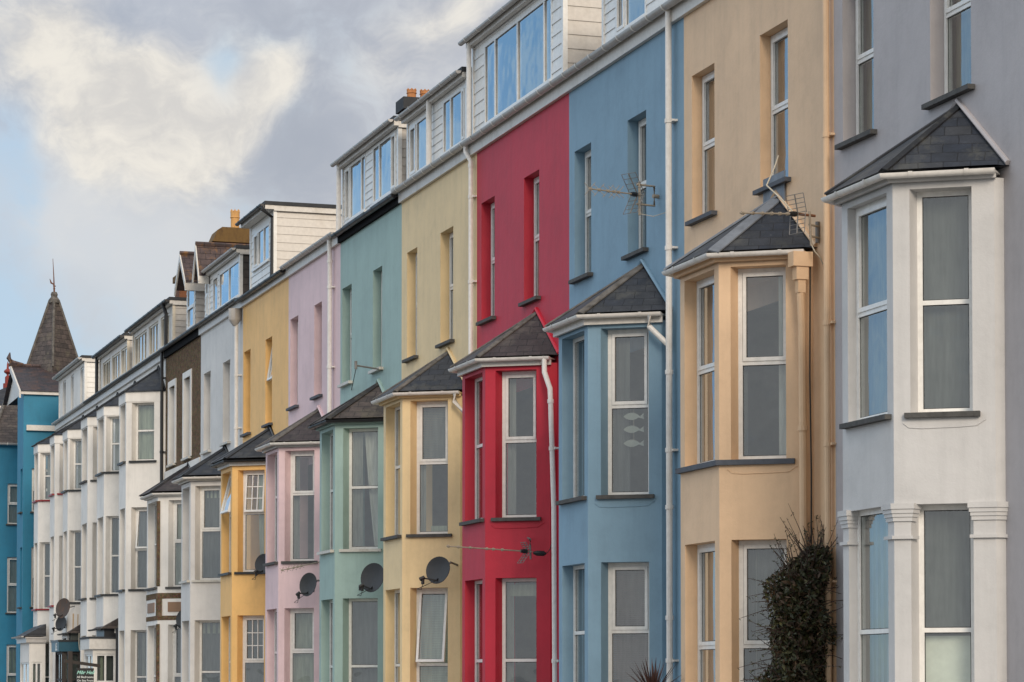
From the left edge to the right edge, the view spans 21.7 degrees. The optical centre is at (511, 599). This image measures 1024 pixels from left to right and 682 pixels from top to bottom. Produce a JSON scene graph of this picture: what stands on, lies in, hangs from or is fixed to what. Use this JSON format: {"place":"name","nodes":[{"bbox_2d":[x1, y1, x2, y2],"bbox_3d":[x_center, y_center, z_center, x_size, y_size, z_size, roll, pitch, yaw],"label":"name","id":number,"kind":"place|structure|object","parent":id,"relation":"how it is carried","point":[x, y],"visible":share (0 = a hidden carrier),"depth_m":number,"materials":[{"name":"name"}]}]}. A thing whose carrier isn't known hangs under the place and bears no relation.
{"place":"outdoors","nodes":[
{"label":"outdoors","id":0,"kind":"place"},
{"bbox_2d":[0,362,9,407],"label":"house","id":1,"kind":"structure","parent":0,"point":[3,390],"depth_m":113.23,"materials":[{"name":"grey paint"}]},
{"bbox_2d":[0,265,77,681],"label":"corner building","id":2,"kind":"structure","parent":0,"point":[29,411],"depth_m":100.60,"materials":[{"name":"teal paint"}]},
{"bbox_2d":[6,645,15,681],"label":"window","id":3,"kind":"structure","parent":2,"relation":"in","point":[11,649],"depth_m":105.24,"materials":[{"name":"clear glass"}]},
{"bbox_2d":[7,557,16,612],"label":"window","id":4,"kind":"structure","parent":2,"relation":"in","point":[11,561],"depth_m":105.34,"materials":[{"name":"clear glass"}]},
{"bbox_2d":[7,484,16,523],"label":"window","id":5,"kind":"structure","parent":2,"relation":"in","point":[12,488],"depth_m":105.44,"materials":[{"name":"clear glass"}]},
{"bbox_2d":[31,547,33,606],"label":"window","id":6,"kind":"structure","parent":2,"relation":"in","point":[32,548],"depth_m":98.02,"materials":[{"name":"clear glass"}]},
{"bbox_2d":[139,251,204,681],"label":"terraced house","id":7,"kind":"structure","parent":0,"point":[182,357],"depth_m":71.59,"materials":[{"name":"paint"}]},
{"bbox_2d":[154,504,156,586],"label":"window","id":8,"kind":"structure","parent":7,"relation":"in","point":[154,504],"depth_m":72.08,"materials":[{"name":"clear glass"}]},
{"bbox_2d":[173,625,180,681],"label":"window","id":9,"kind":"structure","parent":7,"relation":"in","point":[176,635],"depth_m":70.65,"materials":[{"name":"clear glass"}]},
{"bbox_2d":[173,500,181,586],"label":"window","id":10,"kind":"structure","parent":7,"relation":"in","point":[177,503],"depth_m":70.76,"materials":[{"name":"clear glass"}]},
{"bbox_2d":[187,291,195,329],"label":"window","id":11,"kind":"structure","parent":7,"relation":"in","point":[190,294],"depth_m":72.45,"materials":[{"name":"clear glass"}]},
{"bbox_2d":[172,241,249,681],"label":"terraced house","id":12,"kind":"structure","parent":0,"point":[221,271],"depth_m":66.58,"materials":[{"name":"white paint"}]},
{"bbox_2d":[200,620,219,681],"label":"window","id":13,"kind":"structure","parent":12,"relation":"in","point":[209,629],"depth_m":66.40,"materials":[{"name":"clear glass"}]},
{"bbox_2d":[200,486,220,579],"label":"window","id":14,"kind":"structure","parent":12,"relation":"in","point":[210,496],"depth_m":66.50,"materials":[{"name":"clear glass"}]},
{"bbox_2d":[213,275,217,311],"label":"window","id":15,"kind":"structure","parent":12,"relation":"in","point":[215,280],"depth_m":69.30,"materials":[{"name":"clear glass"}]},
{"bbox_2d":[219,259,238,307],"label":"window","id":16,"kind":"structure","parent":12,"relation":"in","point":[229,277],"depth_m":67.57,"materials":[{"name":"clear glass"}]},
{"bbox_2d":[0,0,509,389],"label":"sky","id":17,"kind":"structure","parent":0,"point":[132,131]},
{"bbox_2d":[255,232,340,681],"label":"terraced house","id":18,"kind":"structure","parent":0,"point":[313,275],"depth_m":57.13,"materials":[{"name":"pink paint"}]},
{"bbox_2d":[274,610,276,681],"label":"window","id":19,"kind":"structure","parent":18,"relation":"in","point":[275,611],"depth_m":57.86,"materials":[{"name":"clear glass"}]},
{"bbox_2d":[275,455,276,560],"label":"window","id":20,"kind":"structure","parent":18,"relation":"in","point":[275,455],"depth_m":57.96,"materials":[{"name":"clear glass"}]},
{"bbox_2d":[290,608,313,681],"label":"window","id":21,"kind":"structure","parent":18,"relation":"in","point":[301,619],"depth_m":56.95,"materials":[{"name":"clear glass"}]},
{"bbox_2d":[290,451,313,560],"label":"window","id":22,"kind":"structure","parent":18,"relation":"in","point":[296,492],"depth_m":57.03,"materials":[{"name":"clear glass"}]},
{"bbox_2d":[294,573,319,602],"bbox_3d":[-4.152,-0.242,56.062,0.430,0.645,0.892,-2,-3,41],"label":"satellite dish","id":23,"kind":"object","parent":18,"relation":"attached to","point":[308,583],"visible":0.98,"depth_m":55.94,"materials":[{"name":"grey metal"}]},
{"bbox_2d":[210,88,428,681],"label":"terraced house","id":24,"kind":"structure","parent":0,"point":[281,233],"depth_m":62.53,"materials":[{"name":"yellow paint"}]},
{"bbox_2d":[220,474,230,571],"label":"window","id":25,"kind":"structure","parent":24,"relation":"in","point":[226,506],"depth_m":62.53,"materials":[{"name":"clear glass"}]},
{"bbox_2d":[243,615,263,681],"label":"window","id":26,"kind":"structure","parent":24,"relation":"in","point":[253,626],"depth_m":61.56,"materials":[{"name":"clear glass"}]},
{"bbox_2d":[243,470,264,571],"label":"window","id":27,"kind":"structure","parent":24,"relation":"in","point":[260,486],"depth_m":61.62,"materials":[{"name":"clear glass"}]},
{"bbox_2d":[252,554,264,579],"bbox_3d":[-5.697,-0.741,60.886,0.451,0.601,0.642,0,-2,1],"label":"satellite dish","id":28,"kind":"object","parent":24,"relation":"attached to","point":[259,563],"visible":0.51,"depth_m":60.75,"materials":[{"name":"grey metal"}]},
{"bbox_2d":[253,222,269,268],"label":"window","id":29,"kind":"structure","parent":24,"relation":"in","point":[261,245],"depth_m":64.03,"materials":[{"name":"clear glass"}]},
{"bbox_2d":[371,66,476,681],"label":"terraced house","id":30,"kind":"structure","parent":0,"point":[421,400],"depth_m":47.84,"materials":[{"name":"beige paint"}]},
{"bbox_2d":[394,590,399,681],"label":"window","id":31,"kind":"structure","parent":30,"relation":"in","point":[397,592],"depth_m":48.37,"materials":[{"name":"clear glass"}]},
{"bbox_2d":[395,406,399,534],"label":"window","id":32,"kind":"structure","parent":30,"relation":"in","point":[397,410],"depth_m":48.46,"materials":[{"name":"clear glass"}]},
{"bbox_2d":[409,114,425,176],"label":"window","id":33,"kind":"structure","parent":30,"relation":"in","point":[417,131],"depth_m":50.83,"materials":[{"name":"clear glass"}]},
{"bbox_2d":[416,588,447,681],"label":"window","id":34,"kind":"structure","parent":30,"relation":"in","point":[425,660],"depth_m":47.49,"materials":[{"name":"clear glass"}]},
{"bbox_2d":[417,401,447,533],"bbox_3d":[-1.368,-2.342,47.543,0.645,2.380,0.179,-1,-2,16],"label":"window","id":35,"kind":"structure","parent":30,"relation":"in","point":[424,458],"depth_m":47.60,"materials":[{"name":"clear glass"}]},
{"bbox_2d":[417,556,457,589],"bbox_3d":[-1.178,-0.461,46.643,0.911,0.586,0.470,2,-3,-38],"label":"satellite dish","id":36,"kind":"object","parent":30,"relation":"attached to","point":[437,570],"visible":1,"depth_m":46.58,"materials":[{"name":"grey metal"}]},
{"bbox_2d":[449,232,452,338],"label":"window","id":37,"kind":"structure","parent":30,"relation":"in","point":[451,234],"depth_m":48.83,"materials":[{"name":"clear glass"}]},
{"bbox_2d":[442,85,464,154],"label":"window","id":38,"kind":"structure","parent":30,"relation":"in","point":[453,107],"depth_m":48.55,"materials":[{"name":"clear glass"}]},
{"bbox_2d":[448,0,601,681],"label":"terraced house","id":39,"kind":"structure","parent":0,"point":[525,53],"depth_m":43.26,"materials":[{"name":"red paint"}]},
{"bbox_2d":[475,580,481,681],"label":"window","id":40,"kind":"structure","parent":39,"relation":"in","point":[478,584],"depth_m":43.57,"materials":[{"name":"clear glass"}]},
{"bbox_2d":[475,376,482,518],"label":"window","id":41,"kind":"structure","parent":39,"relation":"in","point":[479,381],"depth_m":43.67,"materials":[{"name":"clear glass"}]},
{"bbox_2d":[491,202,494,315],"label":"window","id":42,"kind":"structure","parent":39,"relation":"in","point":[493,204],"depth_m":46.39,"materials":[{"name":"clear glass"}]},
{"bbox_2d":[446,537,551,562],"bbox_3d":[-0.145,-0.801,41.640,1.966,0.447,0.509,2,-3,-44],"label":"television aerial","id":43,"kind":"object","parent":39,"relation":"attached to","point":[536,553],"visible":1,"depth_m":41.87,"materials":[{"name":"metal"}]},
{"bbox_2d":[484,0,552,124],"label":"window","id":44,"kind":"structure","parent":39,"relation":"in","point":[505,53],"depth_m":45.35,"materials":[{"name":"clear glass"}]},
{"bbox_2d":[502,371,535,517],"bbox_3d":[0.167,-2.478,42.783,0.628,2.360,0.187,-1,-2,16],"label":"window","id":45,"kind":"structure","parent":39,"relation":"in","point":[509,437],"depth_m":42.80,"materials":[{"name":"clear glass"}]},
{"bbox_2d":[502,578,536,681],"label":"window","id":46,"kind":"structure","parent":39,"relation":"in","point":[509,590],"depth_m":42.75,"materials":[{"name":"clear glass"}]},
{"bbox_2d":[534,176,538,295],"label":"window","id":47,"kind":"structure","parent":39,"relation":"in","point":[536,181],"depth_m":44.13,"materials":[{"name":"clear glass"}]},
{"bbox_2d":[543,0,683,681],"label":"terraced house","id":48,"kind":"structure","parent":0,"point":[615,328],"depth_m":38.12,"materials":[{"name":"blue paint"}]},
{"bbox_2d":[573,336,583,497],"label":"window","id":49,"kind":"structure","parent":48,"relation":"in","point":[576,341],"depth_m":39.06,"materials":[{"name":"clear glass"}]},
{"bbox_2d":[573,565,584,681],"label":"window","id":50,"kind":"structure","parent":48,"relation":"in","point":[576,632],"depth_m":38.95,"materials":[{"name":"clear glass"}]},
{"bbox_2d":[585,150,590,272],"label":"window","id":51,"kind":"structure","parent":48,"relation":"in","point":[588,154],"depth_m":41.69,"materials":[{"name":"clear glass"}]},
{"bbox_2d":[585,172,665,216],"bbox_3d":[1.557,-5.754,37.704,1.425,0.603,0.529,1,-2,-26],"label":"television aerial","id":52,"kind":"object","parent":48,"relation":"attached to","point":[639,194],"visible":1,"depth_m":37.91,"materials":[{"name":"metal"}]},
{"bbox_2d":[608,562,648,681],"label":"window","id":53,"kind":"structure","parent":48,"relation":"in","point":[620,583],"depth_m":38.00,"materials":[{"name":"clear glass"}]},
{"bbox_2d":[608,329,648,494],"bbox_3d":[1.700,-2.663,38.062,0.640,2.380,0.182,-1,-2,16],"label":"window","id":54,"kind":"structure","parent":48,"relation":"in","point":[619,403],"depth_m":38.10,"materials":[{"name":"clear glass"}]},
{"bbox_2d":[615,0,646,33],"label":"window","id":55,"kind":"structure","parent":48,"relation":"in","point":[625,3],"depth_m":39.89,"materials":[{"name":"clear glass"}]},
{"bbox_2d":[624,413,643,446],"bbox_3d":[1.739,-2.445,38.022,0.305,0.540,0.012,-1,-2,16],"label":"fish mobile","id":56,"kind":"object","parent":48,"relation":"hanging from","point":[631,429],"visible":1,"depth_m":38.02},
{"bbox_2d":[638,118,645,247],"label":"window","id":57,"kind":"structure","parent":48,"relation":"in","point":[641,124],"depth_m":39.40,"materials":[{"name":"clear glass"}]},
{"bbox_2d":[821,0,1023,681],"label":"terraced house","id":58,"kind":"structure","parent":0,"point":[925,195],"depth_m":28.67,"materials":[{"name":"grey paint"}]},
{"bbox_2d":[855,0,873,134],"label":"window","id":59,"kind":"structure","parent":58,"relation":"in","point":[862,58],"depth_m":32.25,"materials":[{"name":"clear glass"}]},
{"bbox_2d":[856,197,886,419],"bbox_3d":[4.049,-3.171,29.240,0.168,2.400,0.990,1,-2,-18],"label":"window","id":60,"kind":"structure","parent":58,"relation":"in","point":[876,310],"depth_m":29.58,"materials":[{"name":"blue glass"}]},
{"bbox_2d":[857,508,888,681],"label":"window","id":61,"kind":"structure","parent":58,"relation":"in","point":[878,631],"depth_m":29.48,"materials":[{"name":"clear glass"}]},
{"bbox_2d":[917,190,972,411],"bbox_3d":[4.676,-3.191,28.691,0.605,2.400,0.153,-1,-2,16],"label":"window","id":62,"kind":"structure","parent":58,"relation":"in","point":[944,218],"depth_m":28.74,"materials":[{"name":"grey glass"}]},
{"bbox_2d":[919,505,973,681],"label":"window","id":63,"kind":"structure","parent":58,"relation":"in","point":[946,547],"depth_m":28.64,"materials":[{"name":"grey glass"}]},
{"bbox_2d":[944,0,970,93],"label":"window","id":64,"kind":"structure","parent":58,"relation":"in","point":[961,10],"depth_m":30.01,"materials":[{"name":"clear glass"}]},
{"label":"pavement","id":65,"kind":"structure","parent":0,"visible":0},
{"bbox_2d":[11,413,72,681],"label":"terraced house","id":66,"kind":"structure","parent":65,"relation":"on","point":[33,642],"depth_m":93.13,"materials":[{"name":"paint"}]},
{"bbox_2d":[21,662,28,681],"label":"window","id":67,"kind":"structure","parent":66,"relation":"in","point":[24,666],"depth_m":92.44,"materials":[{"name":"clear glass"}]},
{"bbox_2d":[31,662,41,681],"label":"window","id":68,"kind":"structure","parent":66,"relation":"in","point":[36,672],"depth_m":91.42,"materials":[{"name":"clear glass"}]},
{"bbox_2d":[43,542,49,608],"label":"window","id":69,"kind":"structure","parent":66,"relation":"in","point":[46,546],"depth_m":93.30,"materials":[{"name":"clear glass"}]},
{"bbox_2d":[45,642,48,681],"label":"window","id":70,"kind":"structure","parent":66,"relation":"in","point":[47,643],"depth_m":93.23,"materials":[{"name":"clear glass"}]},
{"bbox_2d":[44,453,49,499],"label":"window","id":71,"kind":"structure","parent":66,"relation":"in","point":[48,454],"depth_m":93.42,"materials":[{"name":"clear glass"}]},
{"bbox_2d":[47,355,94,681],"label":"terraced house","id":72,"kind":"structure","parent":65,"relation":"on","point":[75,378],"depth_m":90.07,"materials":[{"name":"paint"}]},
{"bbox_2d":[78,332,132,667],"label":"terraced house","id":73,"kind":"structure","parent":65,"relation":"on","point":[113,360],"depth_m":82.60,"materials":[{"name":"paint"}]},
{"bbox_2d":[104,359,109,385],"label":"window","id":74,"kind":"structure","parent":73,"relation":"in","point":[107,364],"depth_m":86.31,"materials":[{"name":"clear glass"}]},
{"bbox_2d":[113,352,119,379],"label":"window","id":75,"kind":"structure","parent":73,"relation":"in","point":[116,359],"depth_m":84.56,"materials":[{"name":"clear glass"}]},
{"bbox_2d":[79,365,143,681],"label":"terraced house","id":76,"kind":"structure","parent":65,"relation":"on","point":[101,648],"depth_m":79.38,"materials":[{"name":"paint"}]},
{"bbox_2d":[64,651,99,681],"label":"hanging sign","id":77,"kind":"object","parent":76,"relation":"attached to","point":[85,675],"visible":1,"depth_m":75.82,"materials":[{"name":"brown wood"}]},
{"bbox_2d":[95,654,114,681],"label":"window","id":78,"kind":"structure","parent":76,"relation":"in","point":[106,671],"depth_m":79.03,"materials":[{"name":"clear glass"}]},
{"bbox_2d":[110,516,118,593],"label":"window","id":79,"kind":"structure","parent":76,"relation":"in","point":[114,520],"depth_m":79.49,"materials":[{"name":"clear glass"}]},
{"bbox_2d":[110,417,118,471],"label":"window","id":80,"kind":"structure","parent":76,"relation":"in","point":[116,443],"depth_m":79.63,"materials":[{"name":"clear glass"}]},
{"bbox_2d":[51,275,186,681],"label":"terraced house","id":81,"kind":"structure","parent":65,"relation":"on","point":[71,579],"depth_m":86.42,"materials":[{"name":"paint"}]},
{"bbox_2d":[52,617,65,632],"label":"satellite dish","id":82,"kind":"object","parent":81,"relation":"attached to","point":[60,624],"visible":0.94,"depth_m":86.26,"materials":[{"name":"grey metal"}]},
{"bbox_2d":[52,598,74,620],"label":"satellite dish","id":83,"kind":"object","parent":81,"relation":"attached to","point":[63,607],"visible":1,"depth_m":85.47,"materials":[{"name":"grey metal"}]},
{"bbox_2d":[64,652,79,681],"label":"window","id":84,"kind":"structure","parent":81,"relation":"in","point":[75,655],"depth_m":85.95,"materials":[{"name":"clear glass"}]},
{"bbox_2d":[73,531,80,601],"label":"window","id":85,"kind":"structure","parent":81,"relation":"in","point":[76,534],"depth_m":86.52,"materials":[{"name":"clear glass"}]},
{"bbox_2d":[74,439,81,489],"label":"window","id":86,"kind":"structure","parent":81,"relation":"in","point":[79,440],"depth_m":86.65,"materials":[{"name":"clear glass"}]},
{"bbox_2d":[115,209,249,681],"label":"terraced house","id":87,"kind":"structure","parent":65,"relation":"on","point":[142,418],"depth_m":75.66,"materials":[{"name":"paint"}]},
{"bbox_2d":[135,630,146,681],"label":"window","id":88,"kind":"structure","parent":87,"relation":"in","point":[140,635],"depth_m":75.65,"materials":[{"name":"clear glass"}]},
{"bbox_2d":[135,508,146,588],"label":"window","id":89,"kind":"structure","parent":87,"relation":"in","point":[141,513],"depth_m":75.74,"materials":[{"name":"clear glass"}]},
{"bbox_2d":[135,330,146,364],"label":"window","id":90,"kind":"structure","parent":87,"relation":"in","point":[140,344],"depth_m":80.33,"materials":[{"name":"clear glass"}]},
{"bbox_2d":[136,403,153,460],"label":"window","id":91,"kind":"structure","parent":87,"relation":"in","point":[144,411],"depth_m":75.85,"materials":[{"name":"clear glass"}]},
{"bbox_2d":[150,322,157,353],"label":"window","id":92,"kind":"structure","parent":87,"relation":"in","point":[154,328],"depth_m":78.11,"materials":[{"name":"clear glass"}]},
{"bbox_2d":[308,116,406,681],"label":"terraced house","id":93,"kind":"structure","parent":65,"relation":"on","point":[372,165],"depth_m":52.47,"materials":[{"name":"green paint"}]},
{"bbox_2d":[329,600,332,681],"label":"window","id":94,"kind":"structure","parent":93,"relation":"in","point":[331,601],"depth_m":53.10,"materials":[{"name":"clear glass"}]},
{"bbox_2d":[330,433,332,549],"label":"window","id":95,"kind":"structure","parent":93,"relation":"in","point":[331,435],"depth_m":53.19,"materials":[{"name":"clear glass"}]},
{"bbox_2d":[350,289,351,379],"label":"window","id":96,"kind":"structure","parent":93,"relation":"in","point":[351,289],"depth_m":55.86,"materials":[{"name":"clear glass"}]},
{"bbox_2d":[345,153,365,221],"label":"window","id":97,"kind":"structure","parent":93,"relation":"in","point":[355,174],"depth_m":55.37,"materials":[{"name":"clear glass"}]},
{"bbox_2d":[349,598,377,681],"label":"window","id":98,"kind":"structure","parent":93,"relation":"in","point":[363,613],"depth_m":52.22,"materials":[{"name":"clear glass"}]},
{"bbox_2d":[349,428,377,548],"bbox_3d":[-2.849,-2.162,52.279,0.665,2.370,0.179,-1,-2,16],"label":"window","id":99,"kind":"structure","parent":93,"relation":"in","point":[356,487],"depth_m":52.34,"materials":[{"name":"clear glass"}]},
{"bbox_2d":[357,563,382,595],"bbox_3d":[-2.729,-0.381,51.409,0.527,0.640,0.799,0,-2,-4],"label":"satellite dish","id":100,"kind":"object","parent":93,"relation":"attached to","point":[372,577],"visible":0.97,"depth_m":51.20,"materials":[{"name":"grey metal"}]},
{"bbox_2d":[372,129,396,203],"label":"window","id":101,"kind":"structure","parent":93,"relation":"in","point":[385,151],"depth_m":53.16,"materials":[{"name":"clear glass"}]},
{"bbox_2d":[628,658,680,681],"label":"cordyline","id":102,"kind":"object","parent":65,"relation":"on","point":[654,677],"visible":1,"depth_m":34.12,"materials":[{"name":"red plant"}]},
{"bbox_2d":[662,0,836,681],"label":"terraced house","id":103,"kind":"structure","parent":65,"relation":"on","point":[757,376],"depth_m":33.43,"materials":[{"name":"beige paint"}]},
{"bbox_2d":[697,543,714,681],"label":"window","id":104,"kind":"structure","parent":103,"relation":"in","point":[703,645],"depth_m":34.25,"materials":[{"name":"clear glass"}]},
{"bbox_2d":[697,275,714,463],"bbox_3d":[2.609,-2.921,33.966,0.168,2.410,1.020,1,-2,-18],"label":"window","id":105,"kind":"structure","parent":103,"relation":"in","point":[702,369],"depth_m":34.37,"materials":[{"name":"clear glass"}]},
{"bbox_2d":[702,71,714,213],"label":"window","id":106,"kind":"structure","parent":103,"relation":"in","point":[707,144],"depth_m":36.95,"materials":[{"name":"clear glass"}]},
{"bbox_2d":[738,267,785,458],"bbox_3d":[3.179,-2.942,33.378,0.675,2.410,0.179,-1,-2,16],"label":"window","id":107,"kind":"structure","parent":103,"relation":"in","point":[744,361],"depth_m":33.38,"materials":[{"name":"white plastic"}]},
{"bbox_2d":[739,540,786,681],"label":"window","id":108,"kind":"structure","parent":103,"relation":"in","point":[756,557],"depth_m":33.34,"materials":[{"name":"clear glass"}]},
{"bbox_2d":[771,27,787,176],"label":"window","id":109,"kind":"structure","parent":103,"relation":"in","point":[776,109],"depth_m":34.65,"materials":[{"name":"clear glass"}]},
{"bbox_2d":[740,155,822,264],"bbox_3d":[3.419,-4.886,32.768,0.790,1.561,1.849,-1,-2,20],"label":"television aerial","id":110,"kind":"object","parent":103,"relation":"attached to","point":[791,213],"visible":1,"depth_m":32.68,"materials":[{"name":"aged aluminium"},{"name":"steel"},{"name":"black plastic"}]},
{"bbox_2d":[738,506,843,681],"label":"climbing shrub","id":111,"kind":"object","parent":65,"relation":"on","point":[798,624],"visible":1,"depth_m":32.13,"materials":[{"name":"green plant"}]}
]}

